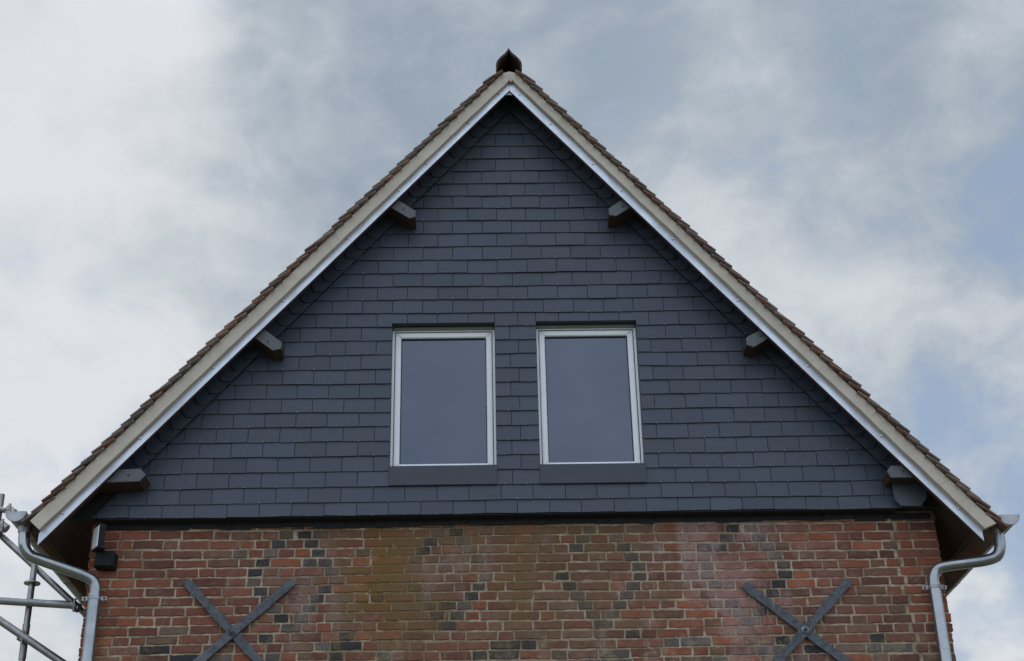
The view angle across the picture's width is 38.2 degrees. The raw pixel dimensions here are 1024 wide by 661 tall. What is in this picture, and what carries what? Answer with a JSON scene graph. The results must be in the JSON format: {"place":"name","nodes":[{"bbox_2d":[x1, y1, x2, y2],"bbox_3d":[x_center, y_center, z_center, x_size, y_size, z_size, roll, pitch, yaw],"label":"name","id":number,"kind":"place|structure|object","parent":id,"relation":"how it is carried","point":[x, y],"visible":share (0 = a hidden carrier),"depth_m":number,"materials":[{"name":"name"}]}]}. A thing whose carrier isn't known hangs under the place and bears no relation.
{"place":"outdoors","nodes":[
{"label":"outdoors","id":0,"kind":"place"},
{"bbox_2d":[0,0,1023,660],"label":"sky","id":1,"kind":"structure","parent":0,"point":[859,164],"materials":[{"name":"white"}]},
{"label":"ground","id":2,"kind":"structure","parent":0,"visible":0},
{"bbox_2d":[0,493,83,660],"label":"scaffold","id":3,"kind":"object","parent":2,"relation":"on","point":[24,638],"visible":0.73,"depth_m":11.17,"materials":[{"name":"metal"}]},
{"bbox_2d":[21,48,1007,660],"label":"brick house","id":4,"kind":"structure","parent":2,"relation":"on","point":[509,360],"depth_m":10.72,"materials":[{"name":"brick"}]},
{"bbox_2d":[5,511,84,606],"bbox_3d":[-3.451,3.209,13.986,0.236,0.086,8.484,-1,-27,-1],"label":"gutter","id":5,"kind":"object","parent":4,"relation":"attached to","point":[15,518],"visible":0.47,"depth_m":10.70,"materials":[{"name":"metal"}]},
{"bbox_2d":[18,524,106,660],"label":"downpipe","id":6,"kind":"object","parent":4,"relation":"attached to","point":[94,598],"visible":0.98,"depth_m":10.23,"materials":[{"name":"metal"}]},
{"bbox_2d":[92,523,117,570],"bbox_3d":[-2.874,1.528,10.407,0.164,0.284,0.210,-1,-27,-1],"label":"floodlight","id":7,"kind":"object","parent":4,"relation":"attached to","point":[106,560],"visible":1,"depth_m":10.37,"materials":[{"name":"black plastic"}]},
{"bbox_2d":[183,578,295,660],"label":"wall anchor","id":8,"kind":"object","parent":4,"relation":"attached to","point":[235,630],"depth_m":10.26,"materials":[{"name":"metal"}]},
{"bbox_2d":[388,322,497,485],"bbox_3d":[-0.510,0.555,11.000,0.789,1.323,0.150,-1,-27,-1],"label":"window","id":9,"kind":"structure","parent":4,"relation":"in","point":[443,426],"depth_m":11.04,"materials":[{"name":"grey glass"}]},
{"bbox_2d":[535,320,646,483],"bbox_3d":[0.576,0.541,11.023,0.774,1.329,0.150,-1,-27,-1],"label":"window","id":10,"kind":"structure","parent":4,"relation":"in","point":[590,421],"depth_m":11.06,"materials":[{"name":"grey glass"}]},
{"bbox_2d":[742,578,852,660],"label":"wall anchor","id":11,"kind":"object","parent":4,"relation":"attached to","point":[806,628],"depth_m":10.30,"materials":[{"name":"metal"}]},
{"bbox_2d":[922,526,1005,660],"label":"downpipe","id":12,"kind":"object","parent":4,"relation":"attached to","point":[934,587],"visible":0.98,"depth_m":10.31,"materials":[{"name":"metal"}]},
{"bbox_2d":[946,514,1019,596],"bbox_3d":[3.368,3.243,14.065,0.260,0.086,8.484,-1,-27,-1],"label":"gutter","id":13,"kind":"object","parent":4,"relation":"attached to","point":[1010,520],"visible":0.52,"depth_m":10.31,"materials":[{"name":"metal"}]}
]}

